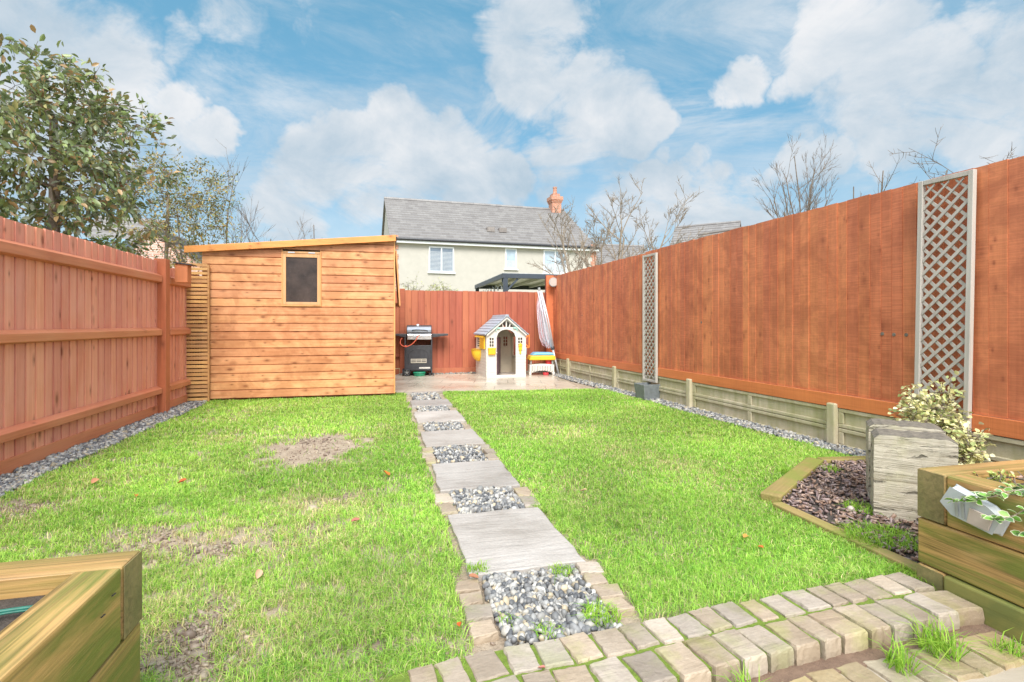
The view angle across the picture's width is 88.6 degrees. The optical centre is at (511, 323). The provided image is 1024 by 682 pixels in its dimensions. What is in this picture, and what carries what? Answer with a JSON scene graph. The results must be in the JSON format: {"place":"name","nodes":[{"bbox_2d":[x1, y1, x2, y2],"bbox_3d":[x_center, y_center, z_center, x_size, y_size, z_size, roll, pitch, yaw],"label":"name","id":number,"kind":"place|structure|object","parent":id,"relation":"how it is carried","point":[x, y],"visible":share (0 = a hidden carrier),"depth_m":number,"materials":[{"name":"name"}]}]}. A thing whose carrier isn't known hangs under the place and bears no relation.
{"place":"outdoors","nodes":[
{"label":"outdoors","id":0,"kind":"place"},
{"bbox_2d":[0,400,206,496],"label":"gravel","id":1,"kind":"structure","parent":0,"point":[16,478],"depth_m":4.46,"materials":[{"name":"gravel"}]},
{"bbox_2d":[133,227,201,275],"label":"house","id":2,"kind":"structure","parent":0,"point":[154,246],"depth_m":16.70,"materials":[{"name":"beige brick"}]},
{"bbox_2d":[422,420,464,430],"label":"gravel","id":3,"kind":"structure","parent":0,"point":[440,426],"depth_m":5.49,"materials":[{"name":"gravel"}]},
{"bbox_2d":[0,378,908,681],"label":"soil","id":4,"kind":"structure","parent":0,"point":[302,454],"depth_m":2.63,"materials":[{"name":"soil"}]},
{"bbox_2d":[0,216,201,474],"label":"wooden fence","id":5,"kind":"object","parent":4,"relation":"on","point":[93,340],"visible":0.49,"depth_m":4.68,"materials":[{"name":"wood"}]},
{"bbox_2d":[173,262,196,282],"bbox_3d":[-4.132,-0.647,6.639,0.205,0.255,0.190,0,0,-14],"label":"wooden box","id":6,"kind":"object","parent":5,"relation":"attached to","point":[182,272],"visible":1,"depth_m":6.57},
{"bbox_2d":[182,262,209,401],"bbox_3d":[-4.380,0.115,7.275,0.339,1.930,0.044,0,0,-14],"label":"slatted screen","id":7,"kind":"object","parent":5,"relation":"attached to","point":[203,356],"visible":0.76,"depth_m":7.27,"materials":[{"name":"brown wood"}]},
{"bbox_2d":[414,410,465,424],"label":"paving slab","id":8,"kind":"structure","parent":4,"relation":"on","point":[422,417],"depth_m":6.07,"materials":[{"name":"stone"}]},
{"bbox_2d":[420,429,484,447],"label":"paving slab","id":9,"kind":"structure","parent":4,"relation":"on","point":[445,438],"depth_m":4.91,"materials":[{"name":"stone"}]},
{"bbox_2d":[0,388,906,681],"bbox_3d":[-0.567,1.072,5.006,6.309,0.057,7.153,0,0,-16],"label":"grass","id":10,"kind":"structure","parent":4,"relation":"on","point":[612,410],"depth_m":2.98,"materials":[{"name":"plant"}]},
{"bbox_2d":[455,578,480,597],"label":"stone sett","id":11,"kind":"object","parent":4,"relation":"on","point":[468,586],"visible":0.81,"depth_m":2.14,"materials":[{"name":"stone"}]},
{"bbox_2d":[432,460,519,493],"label":"paving slab","id":12,"kind":"structure","parent":4,"relation":"on","point":[472,475],"depth_m":3.71,"materials":[{"name":"stone"}]},
{"bbox_2d":[463,603,493,624],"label":"stone sett","id":13,"kind":"object","parent":4,"relation":"on","point":[478,612],"visible":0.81,"depth_m":1.95,"materials":[{"name":"stone"}]},
{"bbox_2d":[468,619,498,645],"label":"stone sett","id":14,"kind":"object","parent":4,"relation":"on","point":[482,632],"visible":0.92,"depth_m":1.83,"materials":[{"name":"stone"}]},
{"bbox_2d":[448,507,585,580],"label":"paving slab","id":15,"kind":"structure","parent":4,"relation":"on","point":[522,540],"depth_m":2.58,"materials":[{"name":"stone"}]},
{"bbox_2d":[545,275,553,371],"bbox_3d":[0.838,-0.005,11.803,0.170,2.170,0.102,0,0,-14],"label":"fence post","id":16,"kind":"object","parent":4,"relation":"on","point":[549,296],"visible":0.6,"depth_m":11.76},
{"bbox_2d":[533,638,573,669],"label":"stone sett","id":17,"kind":"object","parent":4,"relation":"on","point":[552,653],"visible":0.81,"depth_m":1.70,"materials":[{"name":"stone"}]},
{"bbox_2d":[559,632,603,663],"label":"stone sett","id":18,"kind":"object","parent":4,"relation":"on","point":[581,647],"visible":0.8,"depth_m":1.73,"materials":[{"name":"stone"}]},
{"bbox_2d":[590,583,624,599],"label":"stone sett","id":19,"kind":"object","parent":4,"relation":"on","point":[605,591],"visible":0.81,"depth_m":2.10,"materials":[{"name":"stone"}]},
{"bbox_2d":[602,597,635,617],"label":"stone sett","id":20,"kind":"object","parent":4,"relation":"on","point":[623,604],"visible":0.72,"depth_m":1.99,"materials":[{"name":"stone"}]},
{"bbox_2d":[618,621,659,650],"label":"stone sett","id":21,"kind":"object","parent":4,"relation":"on","point":[638,635],"visible":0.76,"depth_m":1.79,"materials":[{"name":"stone"}]},
{"bbox_2d":[375,584,933,681],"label":"moss","id":22,"kind":"object","parent":4,"relation":"on","point":[501,655],"visible":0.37,"depth_m":1.70,"materials":[{"name":"plant"}]},
{"bbox_2d":[408,664,436,681],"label":"stone sett","id":23,"kind":"object","parent":22,"relation":"on","point":[426,673],"visible":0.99,"depth_m":1.60,"materials":[{"name":"stone"}]},
{"bbox_2d":[434,656,470,681],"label":"stone sett","id":24,"kind":"object","parent":22,"relation":"on","point":[451,670],"visible":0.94,"depth_m":1.62,"materials":[{"name":"stone"}]},
{"bbox_2d":[464,649,508,681],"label":"stone sett","id":25,"kind":"object","parent":22,"relation":"on","point":[486,665],"visible":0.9,"depth_m":1.65,"materials":[{"name":"stone"}]},
{"bbox_2d":[503,643,541,674],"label":"stone sett","id":26,"kind":"object","parent":22,"relation":"on","point":[521,658],"visible":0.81,"depth_m":1.67,"materials":[{"name":"stone"}]},
{"bbox_2d":[552,665,594,681],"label":"stone sett","id":27,"kind":"object","parent":22,"relation":"on","point":[581,673],"visible":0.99,"depth_m":1.60,"materials":[{"name":"stone"}]},
{"bbox_2d":[589,656,637,681],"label":"stone sett","id":28,"kind":"object","parent":22,"relation":"on","point":[613,669],"visible":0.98,"depth_m":1.61,"materials":[{"name":"stone"}]},
{"bbox_2d":[591,628,635,657],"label":"stone sett","id":29,"kind":"object","parent":22,"relation":"on","point":[612,642],"visible":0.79,"depth_m":1.76,"materials":[{"name":"stone"}]},
{"bbox_2d":[622,650,676,681],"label":"stone sett","id":30,"kind":"object","parent":22,"relation":"on","point":[648,666],"visible":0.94,"depth_m":1.63,"materials":[{"name":"stone"}]},
{"bbox_2d":[654,642,710,681],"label":"stone sett","id":31,"kind":"object","parent":22,"relation":"on","point":[683,661],"visible":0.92,"depth_m":1.65,"materials":[{"name":"stone"}]},
{"bbox_2d":[666,613,711,638],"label":"stone sett","id":32,"kind":"object","parent":22,"relation":"on","point":[688,626],"visible":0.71,"depth_m":1.86,"materials":[{"name":"stone"}]},
{"bbox_2d":[687,606,732,632],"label":"stone sett","id":33,"kind":"object","parent":22,"relation":"on","point":[710,619],"visible":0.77,"depth_m":1.89,"materials":[{"name":"stone"}]},
{"bbox_2d":[682,635,740,681],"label":"stone sett","id":34,"kind":"object","parent":22,"relation":"on","point":[714,654],"visible":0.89,"depth_m":1.68,"materials":[{"name":"stone"}]},
{"bbox_2d":[711,629,767,679],"bbox_3d":[0.755,1.107,1.750,0.105,0.087,0.166,-1,0,-18],"label":"stone sett","id":35,"kind":"object","parent":22,"relation":"on","point":[740,646],"visible":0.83,"depth_m":1.71,"materials":[{"name":"stone"}]},
{"bbox_2d":[739,599,778,621],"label":"stone sett","id":36,"kind":"object","parent":22,"relation":"on","point":[759,611],"visible":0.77,"depth_m":1.96,"materials":[{"name":"stone"}]},
{"bbox_2d":[737,625,794,672],"bbox_3d":[0.857,1.111,1.784,0.113,0.087,0.156,0,1,-19],"label":"stone sett","id":37,"kind":"object","parent":22,"relation":"on","point":[778,651],"visible":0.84,"depth_m":1.74,"materials":[{"name":"stone"}]},
{"bbox_2d":[760,594,805,617],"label":"stone sett","id":38,"kind":"object","parent":22,"relation":"on","point":[781,605],"visible":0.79,"depth_m":1.99,"materials":[{"name":"stone"}]},
{"bbox_2d":[765,620,819,665],"bbox_3d":[0.966,1.110,1.817,0.108,0.087,0.152,0,0,-18],"label":"stone sett","id":39,"kind":"object","parent":22,"relation":"on","point":[806,647],"visible":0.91,"depth_m":1.76,"materials":[{"name":"stone"}]},
{"bbox_2d":[786,615,841,660],"bbox_3d":[1.064,1.111,1.848,0.092,0.087,0.165,1,0,-17],"label":"stone sett","id":40,"kind":"object","parent":22,"relation":"on","point":[830,642],"visible":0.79,"depth_m":1.80,"materials":[{"name":"stone"}]},
{"bbox_2d":[807,609,867,653],"bbox_3d":[1.164,1.108,1.878,0.117,0.087,0.158,0,0,-18],"label":"stone sett","id":41,"kind":"object","parent":22,"relation":"on","point":[854,637],"visible":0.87,"depth_m":1.83,"materials":[{"name":"stone"}]},
{"bbox_2d":[832,604,891,648],"bbox_3d":[1.274,1.106,1.912,0.111,0.087,0.166,0,1,-17],"label":"stone sett","id":42,"kind":"object","parent":22,"relation":"on","point":[875,628],"visible":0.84,"depth_m":1.86,"materials":[{"name":"stone"}]},
{"bbox_2d":[844,578,892,599],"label":"stone sett","id":43,"kind":"object","parent":22,"relation":"on","point":[867,589],"visible":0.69,"depth_m":2.11,"materials":[{"name":"stone"}]},
{"bbox_2d":[857,603,912,642],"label":"stone sett","id":44,"kind":"object","parent":22,"relation":"on","point":[878,611],"visible":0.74,"depth_m":1.89,"materials":[{"name":"stone"}]},
{"bbox_2d":[874,598,937,637],"bbox_3d":[1.479,1.112,1.971,0.122,0.087,0.164,1,0,-16],"label":"stone sett","id":45,"kind":"object","parent":22,"relation":"on","point":[898,606],"visible":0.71,"depth_m":1.95,"materials":[{"name":"stone"}]},
{"bbox_2d":[904,592,959,631],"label":"stone sett","id":46,"kind":"object","parent":22,"relation":"on","point":[934,608],"visible":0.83,"depth_m":1.96,"materials":[{"name":"stone"}]},
{"bbox_2d":[642,617,683,644],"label":"stone sett","id":47,"kind":"object","parent":4,"relation":"on","point":[663,631],"visible":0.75,"depth_m":1.82,"materials":[{"name":"stone"}]},
{"bbox_2d":[547,371,865,455],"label":"gravel","id":48,"kind":"structure","parent":4,"relation":"on","point":[786,434],"depth_m":5.71,"materials":[{"name":"gravel"}]},
{"bbox_2d":[537,287,558,373],"bbox_3d":[0.790,0.141,11.405,0.506,1.888,0.237,0,0,12],"label":"rotary airer","id":49,"kind":"object","parent":48,"relation":"on","point":[546,336],"visible":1,"depth_m":11.38,"materials":[{"name":"fabric"}]},
{"bbox_2d":[634,382,660,399],"bbox_3d":[1.970,0.978,7.620,0.289,0.225,0.289,0,0,-16],"label":"planter pot","id":50,"kind":"object","parent":48,"relation":"on","point":[644,390],"visible":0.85,"depth_m":7.51,"materials":[{"name":"grey stone"}]},
{"bbox_2d":[710,601,756,627],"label":"stone sett","id":51,"kind":"object","parent":4,"relation":"on","point":[734,615],"visible":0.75,"depth_m":1.93,"materials":[{"name":"stone"}]},
{"bbox_2d":[552,156,1023,462],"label":"wooden fence","id":52,"kind":"object","parent":4,"relation":"on","point":[821,301],"visible":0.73,"depth_m":4.91,"materials":[{"name":"wood"}]},
{"bbox_2d":[642,253,657,382],"bbox_3d":[2.025,-0.090,7.705,0.036,1.870,0.375,0,0,-16],"label":"lattice trellis","id":53,"kind":"object","parent":52,"relation":"attached to","point":[644,317],"visible":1,"depth_m":7.70,"materials":[{"name":"grey paint"}]},
{"bbox_2d":[914,169,976,436],"bbox_3d":[3.128,-0.133,3.803,0.036,1.870,0.375,0,1,-16],"label":"lattice trellis","id":54,"kind":"object","parent":52,"relation":"attached to","point":[968,271],"visible":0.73,"depth_m":3.78,"materials":[{"name":"grey paint"}]},
{"bbox_2d":[781,589,831,611],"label":"stone sett","id":55,"kind":"object","parent":4,"relation":"on","point":[805,600],"visible":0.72,"depth_m":2.02,"materials":[{"name":"stone"}]},
{"bbox_2d":[806,586,848,606],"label":"stone sett","id":56,"kind":"object","parent":4,"relation":"on","point":[832,599],"visible":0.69,"depth_m":2.05,"materials":[{"name":"stone"}]},
{"bbox_2d":[760,456,917,576],"bbox_3d":[2.072,1.081,3.403,0.752,0.078,2.273,0,0,32],"label":"bed edging","id":57,"kind":"object","parent":4,"relation":"on","point":[776,491],"visible":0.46,"depth_m":3.13,"materials":[{"name":"wood"}]},
{"bbox_2d":[824,582,867,603],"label":"stone sett","id":58,"kind":"object","parent":4,"relation":"on","point":[850,595],"visible":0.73,"depth_m":2.08,"materials":[{"name":"stone"}]},
{"bbox_2d":[782,462,919,562],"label":"bed soil","id":59,"kind":"structure","parent":4,"relation":"on","point":[830,517],"depth_m":3.11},
{"bbox_2d":[782,459,919,561],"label":"bark chips","id":60,"kind":"object","parent":59,"relation":"on","point":[823,502],"visible":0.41,"depth_m":3.17,"materials":[{"name":"wood"}]},
{"bbox_2d":[828,518,917,552],"bbox_3d":[1.851,1.048,2.628,0.476,0.064,0.472,0,0,9],"label":"grass tuft","id":61,"kind":"object","parent":60,"relation":"on","point":[856,529],"visible":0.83,"depth_m":2.62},
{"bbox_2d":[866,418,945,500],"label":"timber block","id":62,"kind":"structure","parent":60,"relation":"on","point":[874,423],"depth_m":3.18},
{"bbox_2d":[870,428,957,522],"bbox_3d":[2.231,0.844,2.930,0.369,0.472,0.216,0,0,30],"label":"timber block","id":63,"kind":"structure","parent":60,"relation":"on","point":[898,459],"depth_m":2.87,"materials":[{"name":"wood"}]},
{"bbox_2d":[888,370,972,449],"bbox_3d":[2.943,0.702,3.736,0.550,0.761,0.414,0,0,-16],"label":"shrub","id":64,"kind":"object","parent":59,"relation":"on","point":[937,413],"visible":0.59,"depth_m":3.70,"materials":[{"name":"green plant"}]},
{"bbox_2d":[951,416,996,464],"bbox_3d":[2.945,0.844,3.377,0.354,0.476,0.361,0,0,-17],"label":"variegated ivy","id":65,"kind":"object","parent":59,"relation":"on","point":[970,448],"visible":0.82,"depth_m":3.37,"materials":[{"name":"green plant"}]},
{"bbox_2d":[865,575,911,594],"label":"stone sett","id":66,"kind":"object","parent":4,"relation":"on","point":[887,584],"visible":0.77,"depth_m":2.14,"materials":[{"name":"stone"}]},
{"bbox_2d":[884,572,934,591],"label":"stone sett","id":67,"kind":"object","parent":4,"relation":"on","point":[909,582],"visible":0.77,"depth_m":2.17,"materials":[{"name":"stone"}]},
{"bbox_2d":[432,444,487,463],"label":"gravel","id":68,"kind":"structure","parent":0,"point":[464,453],"depth_m":4.34,"materials":[{"name":"gravel"}]},
{"bbox_2d":[395,372,578,392],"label":"patio","id":69,"kind":"structure","parent":0,"point":[464,382],"depth_m":9.49,"materials":[{"name":"stone"}]},
{"bbox_2d":[184,235,400,400],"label":"garden shed","id":70,"kind":"structure","parent":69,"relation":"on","point":[302,318],"depth_m":7.65,"materials":[{"name":"brown wood"}]},
{"bbox_2d":[281,250,321,306],"bbox_3d":[-3.064,-0.665,7.654,0.545,0.820,0.053,0,0,-14],"label":"window","id":71,"kind":"structure","parent":70,"relation":"in","point":[301,272],"depth_m":7.65,"materials":[{"name":"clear glass"}]},
{"bbox_2d":[395,324,447,375],"bbox_3d":[-1.931,0.538,11.019,1.170,1.075,0.546,0,0,-9],"label":"barbecue","id":72,"kind":"object","parent":69,"relation":"on","point":[417,357],"visible":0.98,"depth_m":10.87,"materials":[{"name":"black metal"}]},
{"bbox_2d":[406,345,430,369],"bbox_3d":[-1.940,0.699,10.883,0.510,0.515,0.018,0,0,-9],"label":"cabinet door","id":73,"kind":"structure","parent":72,"relation":"in","point":[418,353],"depth_m":10.87,"materials":[{"name":"black metal"}]},
{"bbox_2d":[395,289,544,374],"bbox_3d":[-1.636,0.175,11.360,5.212,1.850,0.150,0,0,-14],"label":"wooden fence","id":74,"kind":"object","parent":69,"relation":"on","point":[460,318],"visible":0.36,"depth_m":11.43,"materials":[{"name":"wood"}]},
{"bbox_2d":[471,314,529,377],"bbox_3d":[-0.166,0.442,11.058,1.347,1.268,1.054,0,0,-17],"label":"playhouse","id":75,"kind":"object","parent":69,"relation":"on","point":[493,356],"visible":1,"depth_m":10.70,"materials":[{"name":"beige plastic"}]},
{"bbox_2d":[527,352,555,374],"bbox_3d":[0.619,0.839,11.218,0.568,0.475,0.400,0,0,-8],"label":"toy table","id":76,"kind":"object","parent":69,"relation":"on","point":[548,358],"visible":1,"depth_m":11.06,"materials":[{"name":"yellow plastic"}]},
{"bbox_2d":[449,485,525,513],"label":"gravel","id":77,"kind":"structure","parent":0,"point":[479,499],"depth_m":3.18,"materials":[{"name":"gravel"}]},
{"bbox_2d":[382,187,598,291],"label":"rendered house","id":78,"kind":"structure","parent":0,"point":[464,246],"depth_m":26.66,"materials":[{"name":"grey concrete"}]},
{"bbox_2d":[428,246,455,273],"bbox_3d":[-3.403,-3.085,25.342,1.340,1.290,0.110,0,0,-17],"label":"window","id":79,"kind":"structure","parent":78,"relation":"in","point":[441,259],"depth_m":25.35,"materials":[{"name":"glass"}]},
{"bbox_2d":[542,250,566,273],"bbox_3d":[2.237,-3.180,27.063,1.410,1.240,0.110,0,0,-17],"label":"window","id":80,"kind":"structure","parent":78,"relation":"in","point":[546,253],"depth_m":27.04,"materials":[{"name":"glass"}]},
{"bbox_2d":[0,0,1023,250],"label":"sky","id":81,"kind":"structure","parent":0,"point":[336,108],"materials":[{"name":"blue"}]},
{"bbox_2d":[482,563,622,646],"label":"gravel","id":82,"kind":"structure","parent":0,"point":[548,595],"depth_m":2.01,"materials":[{"name":"gravel"}]},
{"bbox_2d":[576,595,630,626],"bbox_3d":[0.322,1.056,1.938,0.250,0.049,0.231,0,0,0],"label":"grass tuft","id":83,"kind":"object","parent":82,"relation":"on","point":[599,607],"visible":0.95,"depth_m":1.92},
{"bbox_2d":[596,243,647,264],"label":"brick house","id":84,"kind":"structure","parent":0,"point":[607,259],"depth_m":33.61,"materials":[{"name":"grey concrete"}]},
{"bbox_2d":[669,220,740,245],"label":"brick house","id":85,"kind":"structure","parent":0,"point":[694,229],"depth_m":37.37,"materials":[{"name":"grey concrete"}]},
{"bbox_2d":[841,635,1023,681],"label":"patio","id":86,"kind":"structure","parent":0,"point":[1013,674],"depth_m":1.69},
{"bbox_2d":[0,550,141,681],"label":"raised bed","id":87,"kind":"object","parent":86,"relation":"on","point":[79,619],"visible":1,"depth_m":1.23,"materials":[{"name":"wood"}]},
{"bbox_2d":[734,624,1001,681],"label":"joint soil","id":88,"kind":"structure","parent":86,"relation":"on","point":[791,673],"depth_m":1.76,"materials":[{"name":"brown soil"}]},
{"bbox_2d":[806,668,849,681],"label":"stone sett","id":89,"kind":"object","parent":88,"relation":"on","point":[829,675],"visible":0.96,"depth_m":1.67,"materials":[{"name":"stone"}]},
{"bbox_2d":[837,662,885,681],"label":"stone sett","id":90,"kind":"object","parent":88,"relation":"on","point":[854,672],"visible":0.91,"depth_m":1.69,"materials":[{"name":"stone"}]},
{"bbox_2d":[863,658,922,681],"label":"stone sett","id":91,"kind":"object","parent":88,"relation":"on","point":[881,669],"visible":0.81,"depth_m":1.70,"materials":[{"name":"stone"}]},
{"bbox_2d":[868,632,966,680],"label":"grass tuft","id":92,"kind":"object","parent":91,"relation":"on","point":[898,662],"visible":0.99,"depth_m":1.72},
{"bbox_2d":[892,652,953,681],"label":"stone sett","id":93,"kind":"object","parent":88,"relation":"on","point":[924,675],"visible":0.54,"depth_m":1.69,"materials":[{"name":"stone"}]},
{"bbox_2d":[879,612,1006,671],"bbox_3d":[1.434,1.071,1.830,0.406,0.109,0.421,0,0,0],"label":"grass tuft","id":94,"kind":"object","parent":88,"relation":"on","point":[939,643],"visible":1,"depth_m":1.79,"materials":[{"name":"plant"}]},
{"bbox_2d":[910,646,984,681],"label":"stone sett","id":95,"kind":"object","parent":88,"relation":"on","point":[959,670],"visible":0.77,"depth_m":1.72,"materials":[{"name":"stone"}]},
{"bbox_2d":[917,591,984,626],"bbox_3d":[1.686,1.107,2.030,0.160,0.082,0.148,1,-1,-9],"label":"stone sett","id":96,"kind":"object","parent":88,"relation":"on","point":[970,613],"visible":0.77,"depth_m":1.98,"materials":[{"name":"stone"}]},
{"bbox_2d":[943,641,1003,676],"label":"stone sett","id":97,"kind":"object","parent":88,"relation":"on","point":[983,666],"visible":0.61,"depth_m":1.74,"materials":[{"name":"stone"}]},
{"bbox_2d":[955,635,1023,670],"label":"stone sett","id":98,"kind":"object","parent":88,"relation":"on","point":[1012,661],"visible":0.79,"depth_m":1.79,"materials":[{"name":"stone"}]},
{"bbox_2d":[978,627,1023,657],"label":"grass tuft","id":99,"kind":"object","parent":98,"relation":"on","point":[1011,649],"visible":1,"depth_m":1.79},
{"bbox_2d":[917,460,1023,643],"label":"raised bed","id":100,"kind":"object","parent":86,"relation":"on","point":[983,570],"visible":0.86,"depth_m":2.05,"materials":[{"name":"wood"}]},
{"bbox_2d":[940,484,1009,535],"bbox_3d":[1.758,0.705,2.000,0.059,0.147,0.230,0,0,-14],"label":"planter pot","id":101,"kind":"object","parent":100,"relation":"attached to","point":[969,512],"visible":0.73,"depth_m":1.98,"materials":[{"name":"grey plastic"}]},
{"bbox_2d":[944,481,1023,536],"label":"euonymus","id":102,"kind":"object","parent":100,"relation":"on","point":[980,496],"visible":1,"depth_m":1.90,"materials":[{"name":"green plant"}]},
{"bbox_3d":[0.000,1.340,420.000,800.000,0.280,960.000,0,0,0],"label":"ground","id":103,"kind":"structure","parent":0,"visible":0},
{"bbox_2d":[0,24,189,255],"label":"evergreen tree","id":104,"kind":"object","parent":103,"relation":"on","point":[66,150],"visible":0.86,"depth_m":5.67,"materials":[{"name":"green plant"}]},
{"bbox_2d":[85,215,169,242],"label":"brick house","id":105,"kind":"structure","parent":103,"relation":"on","point":[104,232],"depth_m":20.23,"materials":[{"name":"grey concrete"}]},
{"bbox_2d":[99,145,250,267],"bbox_3d":[-6.156,-1.045,9.517,2.221,4.495,2.143,0,0,40],"label":"olive leaved tree","id":106,"kind":"object","parent":103,"relation":"on","point":[166,225],"visible":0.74,"depth_m":9.52,"materials":[{"name":"green plant"}]},
{"bbox_2d":[112,134,313,271],"bbox_3d":[-6.094,-1.550,10.715,3.846,5.509,2.136,0,0,-8],"label":"bare tree","id":107,"kind":"object","parent":103,"relation":"on","point":[241,232],"visible":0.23,"depth_m":10.70,"materials":[{"name":"brown plant"}]},
{"bbox_2d":[475,273,560,291],"bbox_3d":[0.790,-0.058,15.896,3.160,2.515,4.320,0,0,-14],"label":"canopy","id":108,"kind":"object","parent":103,"relation":"on","point":[519,281],"visible":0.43,"depth_m":15.35,"materials":[{"name":"metal"}]},
{"bbox_2d":[528,174,708,291],"bbox_3d":[2.963,-1.476,14.557,4.596,5.385,3.553,0,0,37],"label":"bare tree","id":109,"kind":"object","parent":103,"relation":"on","point":[582,260],"visible":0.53,"depth_m":14.67,"materials":[{"name":"brown plant"}]},
{"bbox_2d":[753,131,840,218],"bbox_3d":[7.768,-2.195,14.802,3.048,6.801,2.307,0,0,-33],"label":"bare tree","id":110,"kind":"object","parent":103,"relation":"on","point":[809,199],"visible":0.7,"depth_m":14.90,"materials":[{"name":"brown plant"}]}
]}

